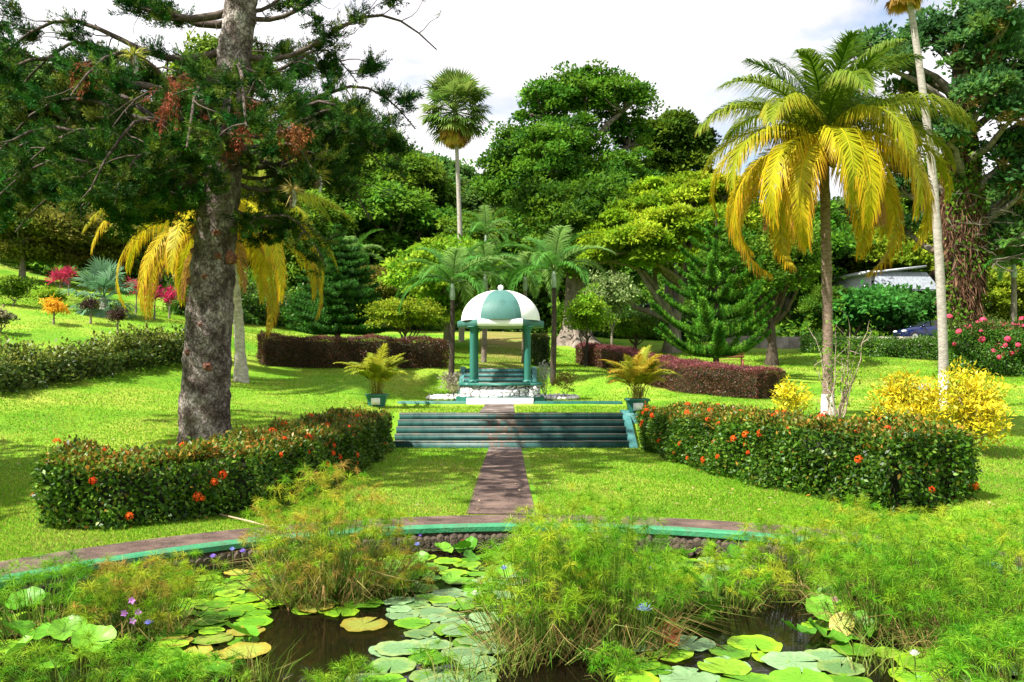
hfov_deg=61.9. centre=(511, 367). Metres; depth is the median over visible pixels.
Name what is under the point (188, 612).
lily pad
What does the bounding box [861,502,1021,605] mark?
papyrus clump
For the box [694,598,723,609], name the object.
lily pad
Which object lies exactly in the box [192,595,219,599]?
lily pad
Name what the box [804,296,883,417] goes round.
bare shrub
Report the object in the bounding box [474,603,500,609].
lily pad
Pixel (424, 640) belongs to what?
lily pad
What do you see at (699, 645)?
lily pad
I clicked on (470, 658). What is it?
lily pad
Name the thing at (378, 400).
planter
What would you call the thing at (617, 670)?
papyrus clump
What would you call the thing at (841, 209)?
broadleaf tree
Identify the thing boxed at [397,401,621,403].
terrace kerb
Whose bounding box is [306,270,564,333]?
shrub bank
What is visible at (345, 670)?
papyrus clump
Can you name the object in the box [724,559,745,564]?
lily pad
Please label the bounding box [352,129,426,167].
broadleaf tree
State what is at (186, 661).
papyrus clump
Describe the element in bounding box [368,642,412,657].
lily pad
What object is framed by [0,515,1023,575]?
pond path
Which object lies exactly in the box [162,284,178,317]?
cordyline
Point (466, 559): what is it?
lily pad
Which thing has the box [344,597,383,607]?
lily pad
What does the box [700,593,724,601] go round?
lily pad
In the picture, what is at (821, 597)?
lily pad
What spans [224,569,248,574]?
lily pad
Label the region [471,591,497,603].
lily pad
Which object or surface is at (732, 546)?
lily pad
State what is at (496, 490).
garden path
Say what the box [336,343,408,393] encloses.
areca palm
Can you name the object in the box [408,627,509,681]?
grass tuft
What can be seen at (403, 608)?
lily pad
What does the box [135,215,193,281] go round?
broadleaf tree
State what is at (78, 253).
broadleaf tree
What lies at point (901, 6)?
fan palm
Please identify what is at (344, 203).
broadleaf tree
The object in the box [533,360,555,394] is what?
silvery shrub
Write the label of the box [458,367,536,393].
garden steps
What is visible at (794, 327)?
undergrowth
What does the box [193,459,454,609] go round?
papyrus clump
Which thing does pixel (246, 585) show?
lily pad
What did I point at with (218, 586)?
lily pad
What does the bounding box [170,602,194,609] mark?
lily pad
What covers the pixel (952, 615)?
papyrus clump
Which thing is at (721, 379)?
clipped hedge
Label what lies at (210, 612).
lily pad
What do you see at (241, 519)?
cane
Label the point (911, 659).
lily pad
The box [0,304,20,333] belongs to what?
garden shrub
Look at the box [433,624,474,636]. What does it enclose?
lily pad
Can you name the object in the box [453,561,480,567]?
lily pad
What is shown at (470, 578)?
lily pad
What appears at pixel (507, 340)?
grass walk
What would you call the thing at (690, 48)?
sky
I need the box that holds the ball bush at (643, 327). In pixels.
[599,315,661,348]
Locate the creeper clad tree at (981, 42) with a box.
[850,0,1023,329]
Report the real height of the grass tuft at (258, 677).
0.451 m
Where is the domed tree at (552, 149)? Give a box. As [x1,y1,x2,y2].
[464,58,670,297]
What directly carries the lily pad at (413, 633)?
on the water
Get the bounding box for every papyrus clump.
[0,543,133,646]
[0,625,195,681]
[58,547,219,644]
[86,647,255,681]
[143,546,241,598]
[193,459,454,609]
[227,541,341,610]
[298,648,402,681]
[340,544,441,600]
[407,503,679,665]
[407,638,462,670]
[477,479,661,603]
[481,478,751,666]
[575,635,638,681]
[603,543,718,612]
[660,536,794,615]
[704,496,872,605]
[756,490,930,592]
[776,506,999,648]
[837,538,1023,672]
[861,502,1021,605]
[906,611,1023,681]
[914,492,1023,620]
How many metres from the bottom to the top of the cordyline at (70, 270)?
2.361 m
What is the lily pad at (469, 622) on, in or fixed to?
on the water
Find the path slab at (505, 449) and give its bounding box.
[488,447,521,450]
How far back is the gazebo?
31.08 m
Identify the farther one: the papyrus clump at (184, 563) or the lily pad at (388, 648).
the papyrus clump at (184, 563)
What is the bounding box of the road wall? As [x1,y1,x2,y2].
[726,336,934,348]
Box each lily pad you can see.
[0,612,48,622]
[0,638,20,652]
[2,634,34,659]
[3,618,50,639]
[5,586,44,609]
[29,654,76,667]
[48,595,79,603]
[49,615,86,639]
[71,603,113,625]
[71,624,116,651]
[146,626,189,639]
[146,647,182,658]
[148,650,185,662]
[154,639,188,647]
[158,636,193,646]
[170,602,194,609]
[171,609,196,616]
[174,625,193,634]
[184,645,212,653]
[188,619,225,629]
[189,615,228,625]
[190,589,209,595]
[191,635,223,643]
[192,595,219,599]
[193,632,232,644]
[194,610,217,616]
[195,599,230,609]
[196,574,220,580]
[196,581,214,586]
[199,627,224,633]
[200,583,227,589]
[202,661,231,671]
[203,604,229,610]
[207,650,241,662]
[209,588,228,594]
[212,654,236,661]
[214,578,233,582]
[214,596,233,601]
[215,589,244,596]
[215,609,244,618]
[217,642,270,658]
[221,584,241,589]
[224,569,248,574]
[225,603,256,610]
[225,621,259,635]
[226,626,244,635]
[227,635,258,644]
[228,581,249,588]
[230,594,262,603]
[231,576,248,579]
[232,626,265,635]
[233,615,272,625]
[235,605,256,611]
[238,592,258,597]
[238,619,264,625]
[239,609,271,617]
[248,609,270,615]
[250,579,268,586]
[254,601,279,608]
[261,598,288,605]
[291,603,328,614]
[297,601,333,612]
[314,596,344,604]
[316,580,349,596]
[322,606,358,616]
[340,617,387,631]
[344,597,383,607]
[346,671,397,681]
[364,673,406,681]
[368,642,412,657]
[369,657,415,673]
[374,640,424,655]
[384,596,413,604]
[385,561,400,570]
[385,610,418,618]
[386,605,411,611]
[394,577,413,589]
[394,617,429,628]
[399,563,427,581]
[399,597,428,606]
[403,629,433,638]
[404,583,438,592]
[408,601,430,608]
[408,651,447,664]
[409,667,452,681]
[411,635,438,643]
[412,606,450,616]
[413,550,428,564]
[414,671,448,681]
[416,594,436,599]
[417,622,440,630]
[420,563,438,566]
[421,673,468,681]
[422,576,441,580]
[422,614,446,621]
[425,570,434,576]
[425,639,452,648]
[428,596,455,602]
[430,588,466,597]
[431,565,447,570]
[432,600,455,605]
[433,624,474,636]
[434,557,461,563]
[435,542,452,552]
[439,568,466,574]
[440,611,464,618]
[440,617,465,624]
[441,591,463,596]
[441,625,476,635]
[441,646,479,660]
[442,573,459,582]
[445,577,474,584]
[448,602,474,609]
[449,668,496,681]
[451,577,468,582]
[452,540,470,547]
[452,635,489,647]
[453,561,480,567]
[454,536,476,552]
[455,597,466,602]
[455,635,487,644]
[456,662,496,670]
[457,655,496,668]
[461,558,475,561]
[462,587,482,591]
[463,550,479,559]
[464,621,491,630]
[467,571,484,575]
[468,566,484,570]
[469,612,498,623]
[470,641,506,653]
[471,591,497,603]
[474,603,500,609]
[486,590,517,598]
[492,551,508,563]
[498,563,514,576]
[613,655,660,671]
[614,635,660,651]
[615,670,659,681]
[629,660,672,675]
[645,645,693,661]
[647,598,683,614]
[659,665,720,681]
[664,670,715,681]
[667,545,695,552]
[672,635,715,650]
[676,561,707,567]
[681,614,714,621]
[685,558,699,562]
[688,583,713,591]
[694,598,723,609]
[695,568,722,587]
[697,657,751,674]
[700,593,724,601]
[704,656,750,666]
[709,644,750,658]
[719,671,771,681]
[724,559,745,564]
[727,543,750,557]
[727,635,782,651]
[752,651,788,662]
[760,651,822,671]
[769,667,831,681]
[781,619,816,633]
[801,620,829,629]
[804,648,851,663]
[805,594,848,621]
[808,618,851,642]
[809,585,839,597]
[810,580,834,590]
[817,659,864,675]
[820,589,849,612]
[828,673,872,681]
[829,612,854,635]
[831,641,875,656]
[845,610,875,639]
[850,588,879,596]
[872,646,904,657]
[888,667,949,681]
[894,653,950,671]
[904,646,942,656]
[948,648,990,664]
[984,661,1017,675]
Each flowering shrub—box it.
[435,370,463,396]
[548,369,579,395]
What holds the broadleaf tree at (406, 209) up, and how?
on the ground at (278, 373)
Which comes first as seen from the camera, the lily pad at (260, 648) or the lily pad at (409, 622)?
the lily pad at (260, 648)
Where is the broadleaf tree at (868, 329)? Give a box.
[852,326,883,335]
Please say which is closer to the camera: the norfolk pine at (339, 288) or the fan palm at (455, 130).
the norfolk pine at (339, 288)
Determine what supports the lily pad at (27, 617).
on the water
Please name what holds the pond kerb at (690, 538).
on the ground at (278, 373)
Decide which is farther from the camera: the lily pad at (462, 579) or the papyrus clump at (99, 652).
the lily pad at (462, 579)
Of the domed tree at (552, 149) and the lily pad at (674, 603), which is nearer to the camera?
the lily pad at (674, 603)
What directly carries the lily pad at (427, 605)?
on the water
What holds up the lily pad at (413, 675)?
on the water
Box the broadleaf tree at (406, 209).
[342,179,449,265]
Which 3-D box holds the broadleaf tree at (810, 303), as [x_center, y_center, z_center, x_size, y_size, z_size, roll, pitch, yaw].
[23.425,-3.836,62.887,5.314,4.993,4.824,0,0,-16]
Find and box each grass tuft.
[208,635,314,681]
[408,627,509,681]
[462,625,564,681]
[824,618,931,681]
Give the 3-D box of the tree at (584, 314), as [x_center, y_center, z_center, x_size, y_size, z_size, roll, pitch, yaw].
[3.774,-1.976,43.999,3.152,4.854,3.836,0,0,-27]
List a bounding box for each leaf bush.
[803,279,906,335]
[852,282,936,335]
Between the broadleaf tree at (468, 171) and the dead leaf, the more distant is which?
the broadleaf tree at (468, 171)
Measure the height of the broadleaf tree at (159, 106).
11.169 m
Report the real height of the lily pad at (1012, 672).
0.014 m
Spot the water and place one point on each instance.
(328, 639)
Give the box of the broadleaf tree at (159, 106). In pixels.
[133,102,199,120]
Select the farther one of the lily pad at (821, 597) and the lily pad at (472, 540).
the lily pad at (472, 540)
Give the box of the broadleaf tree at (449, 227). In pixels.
[429,210,521,294]
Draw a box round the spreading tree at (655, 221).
[575,168,771,352]
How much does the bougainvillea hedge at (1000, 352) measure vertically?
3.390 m
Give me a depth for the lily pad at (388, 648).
7.88 m
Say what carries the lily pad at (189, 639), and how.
on the water
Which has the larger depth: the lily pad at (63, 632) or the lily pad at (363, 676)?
the lily pad at (63, 632)
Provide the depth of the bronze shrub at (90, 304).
36.95 m
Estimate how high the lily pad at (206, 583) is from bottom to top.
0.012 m
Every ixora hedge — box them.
[28,405,395,529]
[633,399,983,513]
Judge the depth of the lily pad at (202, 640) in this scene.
8.13 m
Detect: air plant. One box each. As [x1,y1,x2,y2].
[118,40,149,75]
[280,178,305,211]
[311,164,332,192]
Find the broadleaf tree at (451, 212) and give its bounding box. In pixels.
[386,202,466,250]
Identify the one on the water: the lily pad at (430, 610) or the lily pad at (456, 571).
the lily pad at (430, 610)
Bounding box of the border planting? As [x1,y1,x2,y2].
[0,320,184,392]
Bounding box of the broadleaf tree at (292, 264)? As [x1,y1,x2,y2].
[271,189,359,291]
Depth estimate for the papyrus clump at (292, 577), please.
9.22 m
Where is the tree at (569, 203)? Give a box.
[504,169,640,347]
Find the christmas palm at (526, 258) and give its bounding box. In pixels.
[487,249,559,362]
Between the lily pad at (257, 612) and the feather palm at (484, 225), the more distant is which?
the feather palm at (484, 225)
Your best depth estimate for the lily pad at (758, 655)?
7.68 m
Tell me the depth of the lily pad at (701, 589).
9.30 m
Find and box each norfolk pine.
[281,223,395,340]
[647,211,779,362]
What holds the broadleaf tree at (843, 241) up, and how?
on the ground at (278, 373)
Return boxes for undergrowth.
[2,113,1023,337]
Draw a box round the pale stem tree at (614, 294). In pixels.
[582,270,641,344]
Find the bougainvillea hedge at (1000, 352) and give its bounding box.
[930,312,1023,376]
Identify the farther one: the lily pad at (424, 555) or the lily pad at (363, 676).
the lily pad at (424, 555)
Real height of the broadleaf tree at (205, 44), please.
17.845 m
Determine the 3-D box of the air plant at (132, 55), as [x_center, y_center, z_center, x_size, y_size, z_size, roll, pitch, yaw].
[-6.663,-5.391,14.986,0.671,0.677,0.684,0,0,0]
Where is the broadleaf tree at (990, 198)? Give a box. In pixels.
[921,189,1023,268]
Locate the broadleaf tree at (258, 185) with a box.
[241,156,315,253]
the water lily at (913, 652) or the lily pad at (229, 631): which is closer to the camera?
the water lily at (913, 652)
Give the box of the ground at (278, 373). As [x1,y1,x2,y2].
[0,201,1023,560]
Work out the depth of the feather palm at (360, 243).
63.74 m
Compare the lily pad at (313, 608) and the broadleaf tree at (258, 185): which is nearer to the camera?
the lily pad at (313, 608)
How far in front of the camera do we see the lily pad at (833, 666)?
7.33 m
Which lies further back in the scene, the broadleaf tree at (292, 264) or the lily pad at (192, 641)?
the broadleaf tree at (292, 264)
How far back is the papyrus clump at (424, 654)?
7.26 m
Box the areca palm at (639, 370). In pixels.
[600,345,681,397]
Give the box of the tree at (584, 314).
[557,281,620,365]
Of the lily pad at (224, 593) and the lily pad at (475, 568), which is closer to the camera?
the lily pad at (224, 593)
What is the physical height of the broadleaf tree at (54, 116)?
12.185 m
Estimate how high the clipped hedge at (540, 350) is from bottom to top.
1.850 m
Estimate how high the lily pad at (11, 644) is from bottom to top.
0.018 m
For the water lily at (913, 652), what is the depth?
7.31 m
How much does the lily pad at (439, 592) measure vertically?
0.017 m
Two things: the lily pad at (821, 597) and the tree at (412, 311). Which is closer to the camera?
the lily pad at (821, 597)
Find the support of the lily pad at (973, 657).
on the water
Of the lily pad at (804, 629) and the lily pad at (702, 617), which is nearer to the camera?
the lily pad at (804, 629)
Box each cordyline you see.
[43,265,70,287]
[57,265,78,295]
[122,275,145,313]
[142,284,166,319]
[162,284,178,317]
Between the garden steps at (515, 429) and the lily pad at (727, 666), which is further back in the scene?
the garden steps at (515, 429)
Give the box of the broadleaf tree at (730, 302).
[692,234,779,317]
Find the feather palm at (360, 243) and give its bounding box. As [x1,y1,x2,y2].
[343,229,385,266]
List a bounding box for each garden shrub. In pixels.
[0,274,40,305]
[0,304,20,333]
[28,283,68,301]
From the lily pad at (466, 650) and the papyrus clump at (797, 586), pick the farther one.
the papyrus clump at (797, 586)
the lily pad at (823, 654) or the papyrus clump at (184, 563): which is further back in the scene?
the papyrus clump at (184, 563)
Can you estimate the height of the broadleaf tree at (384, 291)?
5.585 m
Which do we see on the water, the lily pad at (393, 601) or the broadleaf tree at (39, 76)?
the lily pad at (393, 601)
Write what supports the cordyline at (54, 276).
on the ground at (278, 373)
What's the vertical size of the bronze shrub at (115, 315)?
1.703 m
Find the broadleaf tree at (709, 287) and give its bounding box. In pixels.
[686,197,760,294]
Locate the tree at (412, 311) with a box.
[355,296,449,337]
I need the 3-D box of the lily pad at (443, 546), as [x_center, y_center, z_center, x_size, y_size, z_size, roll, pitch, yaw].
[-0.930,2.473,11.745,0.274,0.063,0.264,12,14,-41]
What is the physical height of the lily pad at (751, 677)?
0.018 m
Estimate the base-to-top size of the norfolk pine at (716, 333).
7.890 m
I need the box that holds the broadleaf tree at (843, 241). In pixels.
[733,193,875,335]
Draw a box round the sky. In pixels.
[0,0,1023,200]
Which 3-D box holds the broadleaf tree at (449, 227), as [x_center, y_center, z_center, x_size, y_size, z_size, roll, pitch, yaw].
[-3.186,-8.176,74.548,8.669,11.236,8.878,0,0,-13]
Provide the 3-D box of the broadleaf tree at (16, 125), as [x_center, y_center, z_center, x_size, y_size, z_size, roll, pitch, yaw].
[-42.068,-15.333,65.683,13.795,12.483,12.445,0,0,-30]
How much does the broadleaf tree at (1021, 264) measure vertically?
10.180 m
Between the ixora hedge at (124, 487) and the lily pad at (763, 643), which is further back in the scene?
the ixora hedge at (124, 487)
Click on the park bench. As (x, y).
(741, 359)
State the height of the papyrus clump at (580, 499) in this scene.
1.380 m
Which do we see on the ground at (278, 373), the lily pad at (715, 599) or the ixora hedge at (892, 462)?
the ixora hedge at (892, 462)
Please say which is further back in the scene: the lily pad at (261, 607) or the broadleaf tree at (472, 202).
the broadleaf tree at (472, 202)
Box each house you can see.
[618,299,674,316]
[832,265,935,335]
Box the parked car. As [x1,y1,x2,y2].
[893,320,937,336]
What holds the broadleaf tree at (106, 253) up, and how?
on the ground at (278, 373)
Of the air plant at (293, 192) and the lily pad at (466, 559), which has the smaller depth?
the lily pad at (466, 559)
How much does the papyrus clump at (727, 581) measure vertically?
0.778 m
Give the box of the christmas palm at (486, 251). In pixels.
[445,239,524,362]
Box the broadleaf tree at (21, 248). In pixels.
[0,201,89,280]
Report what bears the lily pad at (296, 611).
on the water
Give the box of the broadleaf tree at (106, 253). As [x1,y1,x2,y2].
[73,214,180,287]
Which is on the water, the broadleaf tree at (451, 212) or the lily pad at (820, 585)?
the lily pad at (820, 585)
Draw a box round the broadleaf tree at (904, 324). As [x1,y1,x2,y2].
[882,295,934,333]
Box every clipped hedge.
[255,330,448,368]
[531,331,550,366]
[575,341,787,398]
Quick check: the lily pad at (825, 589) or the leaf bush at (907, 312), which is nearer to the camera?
the lily pad at (825, 589)
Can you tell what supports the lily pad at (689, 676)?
on the water
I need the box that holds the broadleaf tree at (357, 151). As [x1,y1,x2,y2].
[291,95,377,171]
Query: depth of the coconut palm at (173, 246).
31.87 m
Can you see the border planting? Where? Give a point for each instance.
(140, 349)
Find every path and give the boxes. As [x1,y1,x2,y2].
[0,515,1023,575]
[466,451,534,513]
[479,404,514,411]
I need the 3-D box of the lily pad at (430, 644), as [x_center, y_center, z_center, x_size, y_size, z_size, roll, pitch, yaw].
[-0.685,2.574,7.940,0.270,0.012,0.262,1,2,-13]
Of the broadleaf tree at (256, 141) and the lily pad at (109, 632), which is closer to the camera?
the lily pad at (109, 632)
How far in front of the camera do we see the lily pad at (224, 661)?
7.61 m
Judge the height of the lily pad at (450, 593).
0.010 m
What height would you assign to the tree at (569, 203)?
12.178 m
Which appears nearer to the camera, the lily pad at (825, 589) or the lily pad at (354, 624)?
the lily pad at (354, 624)
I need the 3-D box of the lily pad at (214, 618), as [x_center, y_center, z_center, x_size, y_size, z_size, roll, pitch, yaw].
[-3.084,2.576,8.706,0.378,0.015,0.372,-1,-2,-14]
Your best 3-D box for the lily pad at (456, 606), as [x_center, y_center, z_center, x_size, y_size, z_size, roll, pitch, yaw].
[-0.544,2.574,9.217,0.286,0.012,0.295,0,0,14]
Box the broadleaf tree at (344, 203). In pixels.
[311,167,392,270]
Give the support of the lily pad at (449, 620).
on the water
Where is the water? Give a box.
[0,550,1023,681]
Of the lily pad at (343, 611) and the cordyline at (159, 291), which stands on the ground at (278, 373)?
the cordyline at (159, 291)
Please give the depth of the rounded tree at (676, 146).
82.17 m
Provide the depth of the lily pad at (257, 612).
8.98 m
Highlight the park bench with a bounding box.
[719,354,745,365]
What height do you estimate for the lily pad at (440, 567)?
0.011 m
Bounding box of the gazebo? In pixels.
[456,285,544,403]
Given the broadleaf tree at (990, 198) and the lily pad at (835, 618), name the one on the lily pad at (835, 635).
the lily pad at (835, 618)
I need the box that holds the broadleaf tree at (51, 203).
[14,122,86,209]
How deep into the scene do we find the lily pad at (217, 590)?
9.87 m
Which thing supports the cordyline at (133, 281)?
on the ground at (278, 373)
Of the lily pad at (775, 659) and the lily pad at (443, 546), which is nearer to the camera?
the lily pad at (775, 659)
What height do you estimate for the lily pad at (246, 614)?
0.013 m
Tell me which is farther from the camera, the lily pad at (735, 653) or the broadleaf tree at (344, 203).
the broadleaf tree at (344, 203)
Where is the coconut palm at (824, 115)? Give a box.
[695,28,976,414]
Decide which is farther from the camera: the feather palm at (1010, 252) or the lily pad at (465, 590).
the feather palm at (1010, 252)
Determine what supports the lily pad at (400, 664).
on the water
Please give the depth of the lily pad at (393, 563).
10.90 m
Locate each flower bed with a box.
[426,393,459,400]
[540,393,579,400]
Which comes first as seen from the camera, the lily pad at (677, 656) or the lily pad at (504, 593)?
the lily pad at (677, 656)
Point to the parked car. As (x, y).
(924, 328)
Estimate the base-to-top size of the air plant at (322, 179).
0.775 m
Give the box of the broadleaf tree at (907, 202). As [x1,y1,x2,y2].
[897,156,992,282]
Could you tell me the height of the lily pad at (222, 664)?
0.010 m
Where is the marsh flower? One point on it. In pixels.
(125, 612)
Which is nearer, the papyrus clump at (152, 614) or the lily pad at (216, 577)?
the papyrus clump at (152, 614)
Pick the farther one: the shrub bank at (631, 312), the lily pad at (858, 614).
the shrub bank at (631, 312)
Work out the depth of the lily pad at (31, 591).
8.93 m
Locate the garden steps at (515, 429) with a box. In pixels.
[393,410,637,447]
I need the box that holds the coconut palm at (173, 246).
[82,127,354,382]
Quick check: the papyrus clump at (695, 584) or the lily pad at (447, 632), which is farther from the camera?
the papyrus clump at (695, 584)
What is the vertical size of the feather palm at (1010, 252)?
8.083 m
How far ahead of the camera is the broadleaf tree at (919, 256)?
77.16 m
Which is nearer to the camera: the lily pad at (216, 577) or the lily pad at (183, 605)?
the lily pad at (183, 605)
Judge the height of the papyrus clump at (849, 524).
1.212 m
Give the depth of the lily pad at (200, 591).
9.83 m
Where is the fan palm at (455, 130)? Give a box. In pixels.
[417,65,493,341]
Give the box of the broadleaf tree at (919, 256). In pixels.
[837,224,934,295]
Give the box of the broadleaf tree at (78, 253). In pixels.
[8,202,124,285]
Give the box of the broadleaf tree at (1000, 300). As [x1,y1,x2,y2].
[983,265,1023,334]
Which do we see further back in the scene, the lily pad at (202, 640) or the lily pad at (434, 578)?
the lily pad at (434, 578)
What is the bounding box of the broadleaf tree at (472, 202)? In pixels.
[449,178,504,214]
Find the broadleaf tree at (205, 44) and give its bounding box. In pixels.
[160,30,283,128]
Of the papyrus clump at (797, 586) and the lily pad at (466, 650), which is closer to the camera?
the lily pad at (466, 650)
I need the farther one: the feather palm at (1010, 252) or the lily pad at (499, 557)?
the feather palm at (1010, 252)
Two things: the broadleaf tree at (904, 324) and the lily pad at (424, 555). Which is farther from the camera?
the broadleaf tree at (904, 324)
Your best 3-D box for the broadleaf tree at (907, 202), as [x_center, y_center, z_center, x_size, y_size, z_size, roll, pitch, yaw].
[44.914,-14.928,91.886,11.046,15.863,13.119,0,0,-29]
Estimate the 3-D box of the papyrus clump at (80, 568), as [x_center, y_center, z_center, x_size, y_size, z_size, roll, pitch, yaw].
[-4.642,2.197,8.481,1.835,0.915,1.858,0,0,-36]
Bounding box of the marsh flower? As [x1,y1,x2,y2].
[121,597,141,640]
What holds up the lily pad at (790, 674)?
on the water
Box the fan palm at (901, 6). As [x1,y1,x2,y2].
[870,0,948,406]
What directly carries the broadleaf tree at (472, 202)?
on the ground at (278, 373)
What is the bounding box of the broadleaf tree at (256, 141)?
[247,117,354,167]
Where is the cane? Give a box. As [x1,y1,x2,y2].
[220,514,279,529]
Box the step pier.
[625,413,638,423]
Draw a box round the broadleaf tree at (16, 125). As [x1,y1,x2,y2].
[0,96,47,192]
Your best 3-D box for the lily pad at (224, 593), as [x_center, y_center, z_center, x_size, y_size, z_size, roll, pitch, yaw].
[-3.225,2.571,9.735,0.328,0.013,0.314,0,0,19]
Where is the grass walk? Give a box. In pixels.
[478,331,522,367]
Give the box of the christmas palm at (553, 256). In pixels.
[493,225,615,383]
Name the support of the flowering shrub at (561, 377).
in the flower bed at (558, 396)
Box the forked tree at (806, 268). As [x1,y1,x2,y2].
[693,211,845,365]
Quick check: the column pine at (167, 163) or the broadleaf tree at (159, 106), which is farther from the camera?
the broadleaf tree at (159, 106)
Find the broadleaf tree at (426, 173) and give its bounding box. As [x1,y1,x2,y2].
[359,150,466,207]
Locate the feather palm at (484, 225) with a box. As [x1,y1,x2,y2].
[446,204,522,330]
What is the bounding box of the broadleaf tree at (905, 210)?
[819,196,919,268]
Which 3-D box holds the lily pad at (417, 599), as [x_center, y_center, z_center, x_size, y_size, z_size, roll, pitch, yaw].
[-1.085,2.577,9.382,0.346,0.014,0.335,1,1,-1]
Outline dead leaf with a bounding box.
[657,618,680,646]
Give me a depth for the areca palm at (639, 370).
25.95 m
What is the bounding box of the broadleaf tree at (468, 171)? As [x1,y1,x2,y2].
[422,149,484,192]
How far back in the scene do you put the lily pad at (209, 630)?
8.36 m
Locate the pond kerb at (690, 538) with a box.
[0,523,1021,613]
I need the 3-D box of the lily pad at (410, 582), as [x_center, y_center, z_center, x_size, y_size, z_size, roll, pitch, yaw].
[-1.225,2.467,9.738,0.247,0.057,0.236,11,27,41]
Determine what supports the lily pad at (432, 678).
on the water
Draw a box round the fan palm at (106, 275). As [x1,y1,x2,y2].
[58,255,139,317]
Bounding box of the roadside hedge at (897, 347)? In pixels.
[797,332,937,359]
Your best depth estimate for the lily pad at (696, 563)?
11.22 m
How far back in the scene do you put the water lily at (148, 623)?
7.99 m
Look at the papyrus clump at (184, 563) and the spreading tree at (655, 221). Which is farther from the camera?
the spreading tree at (655, 221)
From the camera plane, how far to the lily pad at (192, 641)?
8.06 m
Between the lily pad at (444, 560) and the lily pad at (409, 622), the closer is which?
the lily pad at (409, 622)
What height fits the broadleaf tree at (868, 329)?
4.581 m
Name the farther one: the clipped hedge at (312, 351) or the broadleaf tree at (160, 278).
the broadleaf tree at (160, 278)
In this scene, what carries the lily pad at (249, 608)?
on the water
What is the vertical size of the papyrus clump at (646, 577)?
1.607 m
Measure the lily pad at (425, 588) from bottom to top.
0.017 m
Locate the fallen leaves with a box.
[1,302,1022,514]
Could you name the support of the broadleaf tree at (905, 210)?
on the ground at (278, 373)
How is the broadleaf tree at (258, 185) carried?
on the ground at (278, 373)
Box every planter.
[365,394,388,406]
[624,398,649,412]
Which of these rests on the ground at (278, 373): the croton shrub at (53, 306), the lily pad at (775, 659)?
the croton shrub at (53, 306)
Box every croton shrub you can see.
[38,295,71,324]
[769,373,815,415]
[863,364,948,422]
[924,356,1022,449]
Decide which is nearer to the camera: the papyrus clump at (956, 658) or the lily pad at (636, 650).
the papyrus clump at (956, 658)
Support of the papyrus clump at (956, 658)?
in the water
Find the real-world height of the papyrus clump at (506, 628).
1.398 m
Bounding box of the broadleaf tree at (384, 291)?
[351,264,420,325]
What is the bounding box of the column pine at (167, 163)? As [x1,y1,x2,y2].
[0,0,442,446]
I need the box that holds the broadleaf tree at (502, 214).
[479,207,528,286]
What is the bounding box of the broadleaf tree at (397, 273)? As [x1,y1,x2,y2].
[373,232,506,348]
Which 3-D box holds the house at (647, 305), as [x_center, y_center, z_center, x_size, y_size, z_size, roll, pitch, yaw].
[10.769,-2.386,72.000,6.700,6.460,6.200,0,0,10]
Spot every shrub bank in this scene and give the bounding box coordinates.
[158,272,333,327]
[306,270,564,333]
[558,299,763,342]
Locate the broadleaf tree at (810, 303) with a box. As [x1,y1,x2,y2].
[793,283,859,329]
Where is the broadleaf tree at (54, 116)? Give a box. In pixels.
[4,69,149,128]
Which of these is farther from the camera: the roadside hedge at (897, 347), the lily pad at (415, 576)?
the roadside hedge at (897, 347)
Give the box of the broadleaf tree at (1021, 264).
[988,235,1023,273]
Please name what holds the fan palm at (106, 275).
on the ground at (278, 373)
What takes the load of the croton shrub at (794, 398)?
on the ground at (278, 373)
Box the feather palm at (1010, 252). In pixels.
[976,227,1023,335]
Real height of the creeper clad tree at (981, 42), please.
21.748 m
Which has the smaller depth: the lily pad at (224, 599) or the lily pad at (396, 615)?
the lily pad at (396, 615)
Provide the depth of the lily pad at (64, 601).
8.74 m
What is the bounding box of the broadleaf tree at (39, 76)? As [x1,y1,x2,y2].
[0,42,82,124]
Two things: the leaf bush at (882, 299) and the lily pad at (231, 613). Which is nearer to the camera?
the lily pad at (231, 613)
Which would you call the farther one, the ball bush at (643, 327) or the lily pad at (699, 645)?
the ball bush at (643, 327)
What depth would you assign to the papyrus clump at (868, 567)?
8.31 m
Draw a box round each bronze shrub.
[76,295,99,323]
[104,306,129,332]
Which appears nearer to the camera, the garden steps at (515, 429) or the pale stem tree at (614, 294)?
the garden steps at (515, 429)
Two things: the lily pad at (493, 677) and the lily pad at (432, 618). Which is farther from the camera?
the lily pad at (432, 618)
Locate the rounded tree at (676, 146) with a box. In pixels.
[627,106,722,298]
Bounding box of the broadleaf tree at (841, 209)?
[814,193,879,289]
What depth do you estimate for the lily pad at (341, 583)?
9.48 m
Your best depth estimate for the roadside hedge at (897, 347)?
50.05 m
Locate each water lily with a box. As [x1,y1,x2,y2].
[143,620,151,643]
[230,547,234,569]
[636,603,650,656]
[910,649,919,668]
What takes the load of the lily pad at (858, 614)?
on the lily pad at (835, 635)
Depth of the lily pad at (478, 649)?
7.83 m
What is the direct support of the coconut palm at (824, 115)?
on the ground at (278, 373)
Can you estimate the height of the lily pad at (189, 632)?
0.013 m
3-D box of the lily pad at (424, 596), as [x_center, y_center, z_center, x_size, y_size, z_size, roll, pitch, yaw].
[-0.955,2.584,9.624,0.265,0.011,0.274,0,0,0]
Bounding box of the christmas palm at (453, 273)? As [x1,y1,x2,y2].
[395,238,511,381]
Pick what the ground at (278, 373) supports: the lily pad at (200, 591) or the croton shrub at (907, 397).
the croton shrub at (907, 397)

